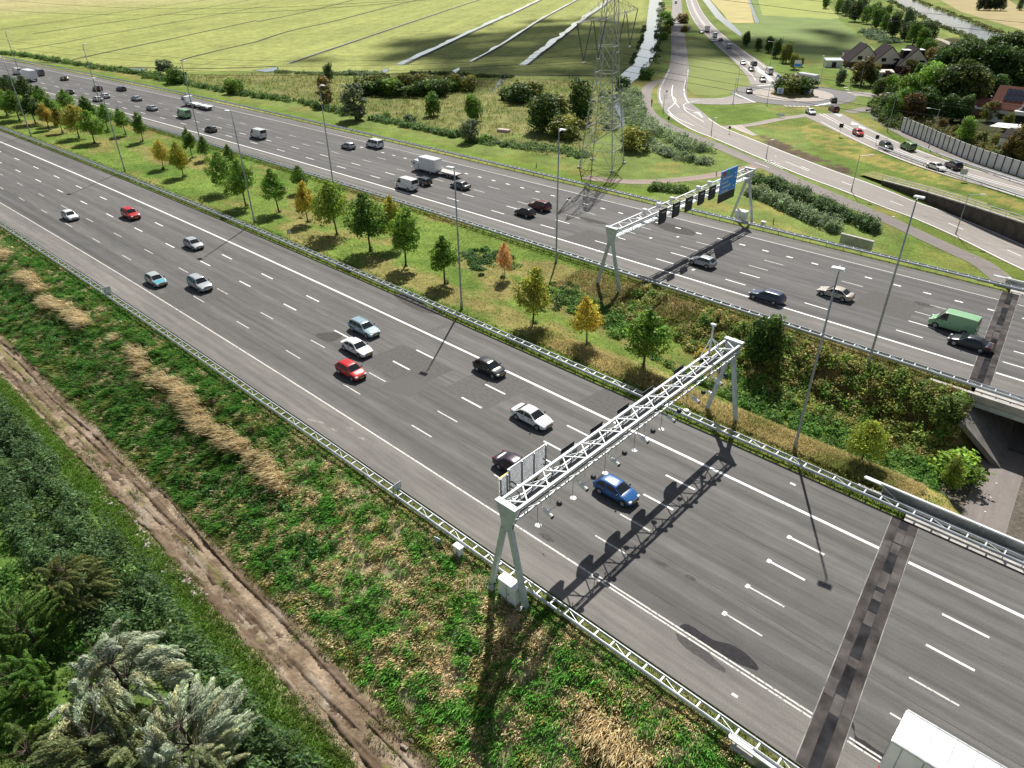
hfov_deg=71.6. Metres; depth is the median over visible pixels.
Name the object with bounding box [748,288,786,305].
estate car
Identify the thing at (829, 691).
joint repair
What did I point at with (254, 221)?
street lamp
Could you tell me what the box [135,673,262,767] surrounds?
willow tree
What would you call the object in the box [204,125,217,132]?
hatchback car
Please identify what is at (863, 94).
road
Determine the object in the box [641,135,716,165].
reeds
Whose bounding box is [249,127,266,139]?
delivery van
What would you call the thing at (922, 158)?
lane markings
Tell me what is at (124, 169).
street lamp
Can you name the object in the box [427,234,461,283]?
young tree
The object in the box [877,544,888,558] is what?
joint repair
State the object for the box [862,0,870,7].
broad tree
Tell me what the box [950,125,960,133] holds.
broad tree
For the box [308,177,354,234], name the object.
young tree
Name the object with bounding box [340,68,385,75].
hedge
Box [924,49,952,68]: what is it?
broad tree
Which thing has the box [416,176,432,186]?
estate car
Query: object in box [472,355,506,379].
hatchback car
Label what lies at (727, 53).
lane markings
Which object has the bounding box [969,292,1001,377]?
joint edge
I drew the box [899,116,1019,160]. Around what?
undergrowth
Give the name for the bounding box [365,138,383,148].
minibus
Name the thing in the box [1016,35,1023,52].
broad tree
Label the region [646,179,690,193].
reeds
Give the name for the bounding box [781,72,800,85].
shrub
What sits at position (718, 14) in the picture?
ditch
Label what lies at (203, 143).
young tree
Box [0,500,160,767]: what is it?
undergrowth
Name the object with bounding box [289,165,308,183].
young tree
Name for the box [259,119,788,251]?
road seam
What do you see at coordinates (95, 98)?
hatchback car
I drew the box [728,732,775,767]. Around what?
bridge parapet
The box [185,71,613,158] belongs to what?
meadow grass
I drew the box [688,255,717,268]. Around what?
hatchback car
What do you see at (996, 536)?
bridge parapet
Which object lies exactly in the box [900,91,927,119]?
broad tree
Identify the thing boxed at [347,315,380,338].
estate car
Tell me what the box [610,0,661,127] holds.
canal
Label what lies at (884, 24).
broad tree
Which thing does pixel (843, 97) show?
roundabout road
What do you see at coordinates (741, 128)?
pavement
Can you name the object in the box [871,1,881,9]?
broad tree
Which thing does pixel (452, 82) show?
shrub
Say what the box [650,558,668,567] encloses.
road stain
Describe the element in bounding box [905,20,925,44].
broad tree
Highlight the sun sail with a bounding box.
[988,122,1020,134]
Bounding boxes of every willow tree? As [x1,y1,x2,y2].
[0,586,66,659]
[0,649,60,741]
[0,717,86,767]
[25,683,158,767]
[32,552,122,616]
[47,619,197,762]
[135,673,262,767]
[162,734,239,767]
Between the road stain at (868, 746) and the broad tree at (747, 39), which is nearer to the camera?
the road stain at (868, 746)
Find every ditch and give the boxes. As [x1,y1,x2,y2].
[256,67,276,71]
[289,1,472,62]
[397,0,538,64]
[470,0,575,60]
[490,76,505,92]
[519,0,609,64]
[703,0,741,35]
[748,0,758,22]
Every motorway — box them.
[0,58,1023,399]
[0,131,1023,767]
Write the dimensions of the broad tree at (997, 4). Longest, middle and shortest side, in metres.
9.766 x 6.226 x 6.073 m
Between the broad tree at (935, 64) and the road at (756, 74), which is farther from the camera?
the road at (756, 74)
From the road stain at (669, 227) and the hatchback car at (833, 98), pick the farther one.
the hatchback car at (833, 98)
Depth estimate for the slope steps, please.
49.38 m
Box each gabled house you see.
[841,42,875,67]
[873,43,900,69]
[892,45,928,71]
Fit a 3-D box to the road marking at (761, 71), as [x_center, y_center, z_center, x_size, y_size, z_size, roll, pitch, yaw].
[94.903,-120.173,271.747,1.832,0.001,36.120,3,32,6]
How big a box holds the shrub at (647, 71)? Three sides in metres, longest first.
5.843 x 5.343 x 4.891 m
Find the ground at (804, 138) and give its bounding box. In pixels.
[0,0,1023,767]
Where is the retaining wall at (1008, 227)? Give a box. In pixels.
[881,175,1023,244]
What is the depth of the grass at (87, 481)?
58.09 m
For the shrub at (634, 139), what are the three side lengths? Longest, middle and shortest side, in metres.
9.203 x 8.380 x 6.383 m
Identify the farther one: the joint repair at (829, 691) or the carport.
the carport
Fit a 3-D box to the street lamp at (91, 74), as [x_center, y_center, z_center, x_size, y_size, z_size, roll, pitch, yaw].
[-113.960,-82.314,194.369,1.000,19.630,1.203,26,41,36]
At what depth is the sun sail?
174.69 m
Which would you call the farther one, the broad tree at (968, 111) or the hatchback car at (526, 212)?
the broad tree at (968, 111)
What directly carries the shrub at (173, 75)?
on the ground at (804, 138)
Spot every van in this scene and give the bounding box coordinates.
[12,67,21,74]
[34,69,44,75]
[176,108,191,118]
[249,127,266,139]
[395,176,418,191]
[765,67,773,73]
[900,141,916,150]
[927,308,981,334]
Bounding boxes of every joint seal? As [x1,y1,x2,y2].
[807,519,909,767]
[976,292,1012,385]
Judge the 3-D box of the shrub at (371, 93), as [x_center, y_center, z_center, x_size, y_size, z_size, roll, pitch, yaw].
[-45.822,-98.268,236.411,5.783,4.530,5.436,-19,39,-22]
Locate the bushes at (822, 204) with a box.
[760,172,882,233]
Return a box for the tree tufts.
[7,114,645,368]
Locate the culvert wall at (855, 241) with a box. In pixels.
[839,232,874,250]
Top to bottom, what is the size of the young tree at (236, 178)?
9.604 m
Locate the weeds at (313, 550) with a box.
[0,273,338,586]
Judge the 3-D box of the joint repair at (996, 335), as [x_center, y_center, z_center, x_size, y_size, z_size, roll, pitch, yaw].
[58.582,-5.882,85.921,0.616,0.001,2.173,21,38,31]
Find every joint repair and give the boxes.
[823,675,838,696]
[826,677,837,690]
[829,694,844,717]
[837,639,852,660]
[841,699,855,720]
[847,656,858,668]
[863,610,875,627]
[872,590,883,601]
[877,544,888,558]
[877,571,889,589]
[882,539,891,546]
[890,543,900,554]
[890,561,904,581]
[894,528,905,544]
[902,534,913,547]
[986,330,993,337]
[989,320,996,326]
[992,331,999,338]
[995,306,1001,312]
[995,325,1001,331]
[1000,329,1007,334]
[1005,316,1011,321]
[1006,310,1012,316]
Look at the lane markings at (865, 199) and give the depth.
136.66 m
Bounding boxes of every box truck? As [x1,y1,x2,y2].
[411,155,441,173]
[704,25,709,31]
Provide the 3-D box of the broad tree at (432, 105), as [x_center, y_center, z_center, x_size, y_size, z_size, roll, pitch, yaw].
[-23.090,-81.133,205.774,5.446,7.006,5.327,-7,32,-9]
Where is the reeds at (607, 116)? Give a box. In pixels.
[597,88,619,131]
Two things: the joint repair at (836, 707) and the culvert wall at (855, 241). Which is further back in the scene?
the culvert wall at (855, 241)
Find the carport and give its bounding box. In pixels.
[878,69,894,75]
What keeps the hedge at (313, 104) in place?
on the ground at (804, 138)
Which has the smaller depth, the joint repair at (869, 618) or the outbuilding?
the joint repair at (869, 618)
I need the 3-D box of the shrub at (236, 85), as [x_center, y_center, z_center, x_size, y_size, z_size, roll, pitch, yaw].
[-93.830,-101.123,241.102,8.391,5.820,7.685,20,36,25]
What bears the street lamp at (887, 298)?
on the ground at (804, 138)
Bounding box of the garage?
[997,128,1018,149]
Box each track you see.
[0,338,432,767]
[936,38,949,44]
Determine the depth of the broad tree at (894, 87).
210.06 m
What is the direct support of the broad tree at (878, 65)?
on the ground at (804, 138)
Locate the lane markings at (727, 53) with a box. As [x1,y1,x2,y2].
[686,1,755,79]
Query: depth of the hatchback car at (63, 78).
256.16 m
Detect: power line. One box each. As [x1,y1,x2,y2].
[1,60,1021,135]
[2,39,1023,106]
[3,46,1019,115]
[4,55,1023,128]
[6,0,1023,34]
[13,0,1023,22]
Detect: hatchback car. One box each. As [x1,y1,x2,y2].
[60,76,68,80]
[60,209,79,221]
[65,89,74,93]
[92,96,102,101]
[100,93,109,98]
[144,271,167,287]
[182,236,203,250]
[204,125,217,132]
[334,358,366,381]
[341,142,355,149]
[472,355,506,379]
[514,206,535,217]
[593,473,639,507]
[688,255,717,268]
[746,87,752,93]
[830,97,836,102]
[852,128,863,135]
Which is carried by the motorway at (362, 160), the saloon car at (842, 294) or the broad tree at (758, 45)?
the saloon car at (842, 294)
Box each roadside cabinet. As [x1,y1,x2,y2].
[452,542,463,556]
[497,571,520,608]
[734,208,748,220]
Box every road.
[656,95,753,105]
[657,0,702,112]
[666,113,1023,270]
[686,0,782,84]
[731,84,855,105]
[801,113,1023,197]
[845,91,888,97]
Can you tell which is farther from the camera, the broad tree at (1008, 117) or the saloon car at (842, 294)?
the broad tree at (1008, 117)
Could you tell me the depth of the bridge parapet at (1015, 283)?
97.48 m
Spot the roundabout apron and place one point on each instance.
(818, 94)
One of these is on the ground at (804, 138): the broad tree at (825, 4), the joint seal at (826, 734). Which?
the broad tree at (825, 4)
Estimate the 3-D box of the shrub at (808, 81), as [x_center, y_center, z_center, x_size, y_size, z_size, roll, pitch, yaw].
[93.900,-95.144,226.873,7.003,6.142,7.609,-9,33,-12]
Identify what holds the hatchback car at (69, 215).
on the motorway at (696, 539)
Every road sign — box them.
[103,286,111,295]
[393,481,400,494]
[960,169,968,180]
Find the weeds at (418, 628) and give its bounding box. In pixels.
[186,422,729,767]
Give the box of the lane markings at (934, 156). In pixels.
[854,122,1023,183]
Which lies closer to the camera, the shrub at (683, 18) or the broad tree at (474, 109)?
the broad tree at (474, 109)
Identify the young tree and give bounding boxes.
[0,74,20,91]
[0,89,22,118]
[6,75,33,97]
[15,93,40,122]
[30,85,50,101]
[35,102,51,129]
[39,96,62,125]
[48,107,64,130]
[53,89,76,111]
[59,104,84,137]
[74,110,107,143]
[77,95,98,115]
[94,103,113,129]
[112,107,129,134]
[129,111,147,140]
[150,138,171,167]
[165,141,188,174]
[180,126,195,156]
[196,135,210,154]
[204,150,234,190]
[218,158,255,205]
[222,143,236,162]
[259,167,287,211]
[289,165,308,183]
[292,180,314,222]
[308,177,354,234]
[340,192,389,250]
[379,193,404,236]
[385,203,422,264]
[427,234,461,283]
[496,242,512,275]
[511,266,555,321]
[566,295,605,344]
[622,308,678,369]
[842,416,891,463]
[939,455,967,493]
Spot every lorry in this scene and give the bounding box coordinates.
[19,68,37,81]
[795,72,819,85]
[878,709,1006,767]
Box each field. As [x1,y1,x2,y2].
[686,38,750,95]
[711,0,753,22]
[733,0,875,57]
[758,0,838,18]
[941,0,1023,30]
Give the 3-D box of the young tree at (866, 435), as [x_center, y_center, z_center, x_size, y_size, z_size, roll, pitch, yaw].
[32.409,5.289,64.770,4.429,5.271,4.344,12,37,19]
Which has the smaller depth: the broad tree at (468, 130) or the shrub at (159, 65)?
the broad tree at (468, 130)
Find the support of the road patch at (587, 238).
on the motorway at (362, 160)
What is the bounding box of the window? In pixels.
[997,114,1005,119]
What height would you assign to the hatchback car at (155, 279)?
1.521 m
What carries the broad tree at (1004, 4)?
on the field at (1010, 12)
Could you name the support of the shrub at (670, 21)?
on the ground at (804, 138)
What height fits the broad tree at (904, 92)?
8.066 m
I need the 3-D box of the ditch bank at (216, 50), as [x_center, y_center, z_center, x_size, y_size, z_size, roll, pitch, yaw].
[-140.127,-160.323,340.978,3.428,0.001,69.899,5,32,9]
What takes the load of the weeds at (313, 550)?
on the ground at (804, 138)
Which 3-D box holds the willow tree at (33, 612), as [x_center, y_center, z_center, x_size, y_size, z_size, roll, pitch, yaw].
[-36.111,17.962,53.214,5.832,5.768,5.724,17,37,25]
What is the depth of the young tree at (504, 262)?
101.12 m
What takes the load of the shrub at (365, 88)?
on the ground at (804, 138)
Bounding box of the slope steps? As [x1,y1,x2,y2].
[400,647,473,750]
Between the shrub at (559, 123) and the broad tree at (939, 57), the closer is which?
the shrub at (559, 123)
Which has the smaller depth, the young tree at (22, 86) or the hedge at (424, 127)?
the hedge at (424, 127)
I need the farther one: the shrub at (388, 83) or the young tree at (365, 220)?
the shrub at (388, 83)
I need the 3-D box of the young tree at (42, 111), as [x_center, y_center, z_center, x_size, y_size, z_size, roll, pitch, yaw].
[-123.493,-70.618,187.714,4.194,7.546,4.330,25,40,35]
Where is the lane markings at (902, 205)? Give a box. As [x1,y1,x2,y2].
[776,156,1019,255]
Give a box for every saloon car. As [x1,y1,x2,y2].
[131,95,142,100]
[146,105,157,110]
[339,337,373,358]
[449,180,470,190]
[492,450,538,482]
[510,402,553,430]
[805,108,815,114]
[817,285,855,301]
[925,162,946,170]
[947,333,994,353]
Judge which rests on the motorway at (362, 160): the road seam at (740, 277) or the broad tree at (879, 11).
the road seam at (740, 277)
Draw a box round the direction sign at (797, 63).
[794,60,801,70]
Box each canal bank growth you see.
[628,24,647,64]
[643,2,665,75]
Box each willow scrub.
[0,392,331,767]
[0,447,144,671]
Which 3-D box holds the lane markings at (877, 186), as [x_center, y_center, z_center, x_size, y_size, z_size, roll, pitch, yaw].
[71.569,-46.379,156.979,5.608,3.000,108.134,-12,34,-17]
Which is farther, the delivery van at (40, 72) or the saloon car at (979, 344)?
the delivery van at (40, 72)
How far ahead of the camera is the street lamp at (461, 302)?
89.00 m
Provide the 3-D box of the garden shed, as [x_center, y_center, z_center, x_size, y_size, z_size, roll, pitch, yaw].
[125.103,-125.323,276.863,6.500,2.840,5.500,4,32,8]
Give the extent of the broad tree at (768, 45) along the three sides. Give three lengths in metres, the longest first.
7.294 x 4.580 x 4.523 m
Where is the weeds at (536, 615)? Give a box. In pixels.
[0,231,744,767]
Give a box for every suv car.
[92,85,102,91]
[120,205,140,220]
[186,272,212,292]
[527,199,551,211]
[759,75,765,81]
[828,105,839,111]
[879,140,893,150]
[944,160,963,169]
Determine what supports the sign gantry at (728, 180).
on the ground at (804, 138)
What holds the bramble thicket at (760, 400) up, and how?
on the ground at (804, 138)
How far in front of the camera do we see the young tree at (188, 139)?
160.91 m
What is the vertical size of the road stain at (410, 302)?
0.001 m
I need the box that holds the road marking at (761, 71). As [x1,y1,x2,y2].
[755,65,771,77]
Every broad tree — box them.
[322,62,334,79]
[424,90,440,115]
[457,118,479,140]
[463,93,482,119]
[523,92,563,131]
[566,75,597,120]
[742,31,750,45]
[743,314,788,366]
[754,37,762,50]
[764,36,774,52]
[771,38,783,57]
[778,41,793,62]
[789,53,799,68]
[822,0,831,8]
[834,0,843,12]
[835,67,846,84]
[840,0,852,15]
[847,0,864,21]
[850,56,875,84]
[861,5,874,23]
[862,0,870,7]
[865,67,880,85]
[870,5,887,28]
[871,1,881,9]
[871,77,887,95]
[874,63,881,71]
[879,12,891,30]
[879,96,889,108]
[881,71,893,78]
[882,93,904,115]
[885,3,893,16]
[885,11,904,36]
[885,73,900,93]
[889,82,899,95]
[891,86,911,105]
[895,71,923,104]
[898,21,912,40]
[899,65,911,80]
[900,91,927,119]
[901,6,917,31]
[901,57,918,73]
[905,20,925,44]
[913,62,924,75]
[915,26,932,48]
[917,63,940,96]
[919,60,946,85]
[919,85,943,119]
[920,19,931,26]
[920,37,938,54]
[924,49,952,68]
[925,21,939,39]
[925,46,936,60]
[931,64,964,98]
[934,41,957,56]
[937,93,961,121]
[937,118,948,126]
[939,57,985,98]
[941,43,969,71]
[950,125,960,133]
[951,94,976,121]
[952,37,970,48]
[953,40,983,66]
[955,115,979,140]
[961,61,995,99]
[966,42,987,66]
[970,37,988,50]
[975,41,1011,75]
[976,0,984,9]
[976,130,989,140]
[977,67,996,95]
[979,100,1000,119]
[981,0,989,9]
[984,32,1005,56]
[985,73,1010,97]
[987,0,995,9]
[990,133,1001,144]
[991,45,1018,82]
[993,0,1002,9]
[997,30,1023,48]
[998,0,1007,9]
[1000,112,1014,130]
[1001,48,1023,85]
[1001,127,1022,157]
[1009,122,1023,161]
[1013,59,1023,86]
[1016,0,1023,9]
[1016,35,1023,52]
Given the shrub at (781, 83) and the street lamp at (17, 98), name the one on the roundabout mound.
the shrub at (781, 83)
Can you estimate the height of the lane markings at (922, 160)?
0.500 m
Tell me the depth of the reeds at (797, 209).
129.71 m
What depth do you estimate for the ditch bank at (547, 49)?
356.86 m
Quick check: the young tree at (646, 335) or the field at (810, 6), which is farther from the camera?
the field at (810, 6)
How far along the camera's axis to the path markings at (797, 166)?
212.47 m
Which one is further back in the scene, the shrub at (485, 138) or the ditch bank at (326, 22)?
the ditch bank at (326, 22)
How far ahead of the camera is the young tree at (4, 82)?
224.74 m
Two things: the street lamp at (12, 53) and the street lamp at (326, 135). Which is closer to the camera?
the street lamp at (326, 135)
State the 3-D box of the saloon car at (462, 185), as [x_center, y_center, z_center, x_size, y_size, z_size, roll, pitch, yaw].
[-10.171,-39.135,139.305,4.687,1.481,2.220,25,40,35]
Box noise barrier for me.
[900,117,1023,177]
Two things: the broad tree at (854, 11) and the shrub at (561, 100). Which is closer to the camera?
the shrub at (561, 100)
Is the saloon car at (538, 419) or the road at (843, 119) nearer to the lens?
the saloon car at (538, 419)
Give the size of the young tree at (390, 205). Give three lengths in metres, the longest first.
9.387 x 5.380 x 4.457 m
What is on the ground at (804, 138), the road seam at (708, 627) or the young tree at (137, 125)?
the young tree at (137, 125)
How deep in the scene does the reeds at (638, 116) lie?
186.84 m
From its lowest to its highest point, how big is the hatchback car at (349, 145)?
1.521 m
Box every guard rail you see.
[0,126,1023,567]
[0,221,798,767]
[3,56,1023,291]
[21,91,1023,402]
[878,146,1023,196]
[917,144,1023,182]
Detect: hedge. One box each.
[0,49,163,77]
[140,71,349,116]
[274,69,347,75]
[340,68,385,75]
[366,112,460,138]
[406,70,514,77]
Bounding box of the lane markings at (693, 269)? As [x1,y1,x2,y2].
[361,147,1023,615]
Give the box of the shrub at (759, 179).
[751,170,784,188]
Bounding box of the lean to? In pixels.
[970,107,984,116]
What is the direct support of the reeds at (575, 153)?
on the ground at (804, 138)
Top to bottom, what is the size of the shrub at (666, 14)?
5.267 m
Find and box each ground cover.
[455,246,522,276]
[520,280,617,330]
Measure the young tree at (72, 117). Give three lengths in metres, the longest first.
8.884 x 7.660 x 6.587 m
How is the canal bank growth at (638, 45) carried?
on the ground at (804, 138)
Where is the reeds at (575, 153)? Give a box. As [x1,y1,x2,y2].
[464,136,594,158]
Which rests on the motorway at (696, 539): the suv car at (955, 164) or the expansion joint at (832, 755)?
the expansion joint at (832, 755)
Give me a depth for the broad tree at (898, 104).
192.67 m
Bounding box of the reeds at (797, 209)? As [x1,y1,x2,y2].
[742,184,844,233]
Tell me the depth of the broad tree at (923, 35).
309.12 m
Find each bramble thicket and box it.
[563,296,945,491]
[580,283,975,466]
[723,390,936,490]
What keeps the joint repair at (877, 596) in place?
on the joint seal at (826, 734)
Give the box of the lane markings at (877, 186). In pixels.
[708,118,1023,245]
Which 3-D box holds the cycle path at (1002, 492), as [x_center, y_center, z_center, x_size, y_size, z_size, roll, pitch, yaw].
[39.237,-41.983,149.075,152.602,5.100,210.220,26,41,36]
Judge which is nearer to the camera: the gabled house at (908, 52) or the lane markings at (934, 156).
the lane markings at (934, 156)
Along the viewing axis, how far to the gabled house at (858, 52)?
271.96 m
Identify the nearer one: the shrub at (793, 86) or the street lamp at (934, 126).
the street lamp at (934, 126)
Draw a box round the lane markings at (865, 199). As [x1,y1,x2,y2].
[668,113,1023,269]
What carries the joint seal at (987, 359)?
on the expansion joint at (994, 359)
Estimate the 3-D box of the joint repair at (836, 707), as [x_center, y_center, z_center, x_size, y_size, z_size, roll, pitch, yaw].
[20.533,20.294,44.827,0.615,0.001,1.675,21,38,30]
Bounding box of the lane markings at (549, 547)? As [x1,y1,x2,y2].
[1,203,881,762]
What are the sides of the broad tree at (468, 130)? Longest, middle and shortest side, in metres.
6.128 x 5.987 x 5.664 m
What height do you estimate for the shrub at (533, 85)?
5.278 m
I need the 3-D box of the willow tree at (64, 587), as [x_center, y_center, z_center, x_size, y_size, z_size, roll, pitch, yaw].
[-34.202,16.032,55.909,5.510,6.196,5.495,23,42,30]
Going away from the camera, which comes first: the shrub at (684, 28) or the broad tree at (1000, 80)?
the broad tree at (1000, 80)
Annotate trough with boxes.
[497,128,510,132]
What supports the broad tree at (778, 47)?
on the ground at (804, 138)
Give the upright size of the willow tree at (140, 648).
8.433 m
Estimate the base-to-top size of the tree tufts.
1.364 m
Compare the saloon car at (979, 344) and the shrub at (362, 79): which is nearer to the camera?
the saloon car at (979, 344)
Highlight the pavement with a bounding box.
[728,125,755,135]
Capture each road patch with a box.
[156,286,227,309]
[364,345,452,381]
[376,375,428,396]
[378,178,434,192]
[425,321,457,332]
[445,371,533,408]
[494,462,581,509]
[522,199,536,202]
[562,230,621,248]
[577,388,640,418]
[851,290,924,318]
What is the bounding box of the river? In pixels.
[895,0,1001,40]
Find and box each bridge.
[729,483,1023,766]
[930,285,1023,467]
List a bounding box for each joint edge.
[794,515,892,760]
[836,528,918,767]
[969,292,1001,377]
[990,295,1019,385]
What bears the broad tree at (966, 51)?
on the ground at (804, 138)
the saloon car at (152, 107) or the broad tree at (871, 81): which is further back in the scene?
the broad tree at (871, 81)
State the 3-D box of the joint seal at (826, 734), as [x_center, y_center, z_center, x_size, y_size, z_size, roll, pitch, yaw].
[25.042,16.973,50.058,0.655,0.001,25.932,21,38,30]
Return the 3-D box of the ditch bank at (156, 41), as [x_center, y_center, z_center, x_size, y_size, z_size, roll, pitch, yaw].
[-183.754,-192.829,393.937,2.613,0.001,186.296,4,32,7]
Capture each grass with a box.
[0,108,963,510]
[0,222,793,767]
[0,332,469,767]
[0,373,363,767]
[92,113,970,389]
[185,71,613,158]
[524,326,927,499]
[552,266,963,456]
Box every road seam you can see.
[120,181,1023,583]
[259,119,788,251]
[338,150,865,292]
[360,380,1023,766]
[388,176,1021,359]
[495,405,1023,680]
[529,516,889,741]
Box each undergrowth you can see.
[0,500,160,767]
[866,93,914,129]
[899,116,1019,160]
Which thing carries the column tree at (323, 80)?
on the ground at (804, 138)
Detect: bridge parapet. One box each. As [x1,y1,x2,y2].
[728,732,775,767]
[864,476,1023,553]
[993,275,1023,287]
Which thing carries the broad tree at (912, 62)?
on the ground at (804, 138)
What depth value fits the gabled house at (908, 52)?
261.71 m
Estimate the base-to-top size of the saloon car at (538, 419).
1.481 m
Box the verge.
[860,171,1023,220]
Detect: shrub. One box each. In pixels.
[154,59,173,70]
[162,65,188,83]
[221,76,244,93]
[352,74,377,88]
[357,81,378,95]
[368,83,379,95]
[370,78,387,95]
[375,73,390,78]
[375,77,403,96]
[382,111,392,117]
[389,81,403,96]
[396,85,415,96]
[397,72,412,86]
[402,113,416,122]
[406,72,434,86]
[411,79,429,96]
[419,79,441,96]
[427,77,450,96]
[447,73,461,90]
[448,79,458,91]
[459,73,477,91]
[480,133,492,141]
[497,85,509,99]
[503,80,535,103]
[524,81,545,95]
[548,114,585,139]
[552,92,568,112]
[609,75,632,89]
[620,124,653,151]
[638,67,653,79]
[657,31,669,39]
[659,11,672,18]
[660,25,671,33]
[663,18,675,25]
[674,12,689,23]
[681,25,688,31]
[694,347,711,362]
[751,170,784,188]
[771,74,788,91]
[776,78,788,93]
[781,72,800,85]
[782,77,802,94]
[783,77,806,92]
[798,75,819,94]
[926,393,967,427]
[926,446,995,488]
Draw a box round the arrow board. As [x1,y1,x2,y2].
[777,88,783,93]
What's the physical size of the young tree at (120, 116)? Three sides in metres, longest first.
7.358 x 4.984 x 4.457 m
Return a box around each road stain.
[316,332,342,341]
[394,294,440,314]
[539,533,553,541]
[579,216,607,224]
[650,220,695,235]
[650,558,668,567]
[676,634,725,672]
[680,624,758,669]
[685,574,695,580]
[851,722,883,763]
[914,301,934,306]
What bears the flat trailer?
on the motorway at (362, 160)
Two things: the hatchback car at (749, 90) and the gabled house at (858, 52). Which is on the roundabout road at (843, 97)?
the hatchback car at (749, 90)
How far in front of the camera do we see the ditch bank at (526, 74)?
265.99 m
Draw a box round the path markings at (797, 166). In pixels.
[735,85,1010,511]
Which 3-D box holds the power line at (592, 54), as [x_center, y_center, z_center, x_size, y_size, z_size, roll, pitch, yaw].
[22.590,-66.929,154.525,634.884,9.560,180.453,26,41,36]
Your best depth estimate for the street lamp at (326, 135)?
134.71 m
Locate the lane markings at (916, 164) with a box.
[822,122,1023,197]
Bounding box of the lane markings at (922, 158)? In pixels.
[824,114,1021,188]
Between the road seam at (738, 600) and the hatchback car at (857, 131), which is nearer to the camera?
the road seam at (738, 600)
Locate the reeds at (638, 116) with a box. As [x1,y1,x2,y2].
[617,84,716,153]
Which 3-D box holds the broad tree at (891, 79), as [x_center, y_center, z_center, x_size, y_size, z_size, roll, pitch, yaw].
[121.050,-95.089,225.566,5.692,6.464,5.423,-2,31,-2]
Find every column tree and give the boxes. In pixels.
[315,71,333,103]
[336,82,368,119]
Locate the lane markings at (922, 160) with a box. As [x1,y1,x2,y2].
[820,114,1021,190]
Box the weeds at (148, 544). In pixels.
[93,491,207,603]
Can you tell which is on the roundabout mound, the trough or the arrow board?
the arrow board
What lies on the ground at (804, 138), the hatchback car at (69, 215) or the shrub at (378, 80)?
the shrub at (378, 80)
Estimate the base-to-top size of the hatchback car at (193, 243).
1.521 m
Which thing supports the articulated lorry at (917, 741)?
on the motorway at (696, 539)
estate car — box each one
[116,86,126,91]
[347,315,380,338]
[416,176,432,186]
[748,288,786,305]
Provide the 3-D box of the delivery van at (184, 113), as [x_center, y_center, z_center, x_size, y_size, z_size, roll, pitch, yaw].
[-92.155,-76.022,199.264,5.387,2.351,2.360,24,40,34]
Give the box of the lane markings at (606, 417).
[0,83,1023,697]
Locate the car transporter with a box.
[181,95,214,109]
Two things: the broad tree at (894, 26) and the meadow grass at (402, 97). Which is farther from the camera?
the broad tree at (894, 26)
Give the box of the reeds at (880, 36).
[856,26,906,43]
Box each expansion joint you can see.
[796,516,918,767]
[969,291,1018,385]
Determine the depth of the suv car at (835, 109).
204.02 m
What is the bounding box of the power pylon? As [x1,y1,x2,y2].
[576,0,637,172]
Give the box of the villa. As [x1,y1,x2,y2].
[986,85,1023,127]
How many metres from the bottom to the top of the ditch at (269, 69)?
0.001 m
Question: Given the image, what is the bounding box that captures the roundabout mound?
[771,91,813,97]
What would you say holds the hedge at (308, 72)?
on the ground at (804, 138)
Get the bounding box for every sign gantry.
[483,323,744,611]
[595,165,755,291]
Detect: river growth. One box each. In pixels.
[887,0,987,44]
[913,0,1004,32]
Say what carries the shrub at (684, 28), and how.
on the ground at (804, 138)
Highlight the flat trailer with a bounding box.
[437,168,462,177]
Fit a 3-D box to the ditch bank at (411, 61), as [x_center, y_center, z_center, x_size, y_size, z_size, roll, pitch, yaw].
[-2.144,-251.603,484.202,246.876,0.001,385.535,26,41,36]
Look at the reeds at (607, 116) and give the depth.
204.42 m
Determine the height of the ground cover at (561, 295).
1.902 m
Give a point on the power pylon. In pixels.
(605, 18)
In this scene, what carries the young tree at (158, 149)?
on the ground at (804, 138)
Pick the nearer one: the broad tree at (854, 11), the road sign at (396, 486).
the road sign at (396, 486)
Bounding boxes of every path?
[582,164,758,183]
[640,79,1023,533]
[722,115,804,128]
[843,107,1023,180]
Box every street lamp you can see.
[0,56,31,134]
[5,31,20,75]
[82,43,101,108]
[91,78,125,170]
[181,60,199,139]
[224,110,255,222]
[319,85,332,181]
[446,166,462,309]
[555,128,565,261]
[793,266,844,448]
[851,155,873,190]
[866,195,924,367]
[927,108,939,147]
[955,194,985,233]
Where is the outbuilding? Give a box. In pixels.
[968,97,992,106]
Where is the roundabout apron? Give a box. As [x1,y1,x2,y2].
[753,88,833,101]
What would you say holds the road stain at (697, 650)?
on the motorway at (696, 539)
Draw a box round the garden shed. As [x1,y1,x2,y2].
[823,58,843,67]
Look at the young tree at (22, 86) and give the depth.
217.94 m
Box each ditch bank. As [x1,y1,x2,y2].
[6,0,200,28]
[17,5,266,49]
[33,0,246,33]
[46,62,275,67]
[70,20,256,60]
[179,41,257,60]
[256,0,351,21]
[258,0,414,40]
[284,70,610,75]
[290,0,477,62]
[405,0,540,63]
[473,0,577,60]
[527,0,610,64]
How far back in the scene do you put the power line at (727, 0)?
122.64 m

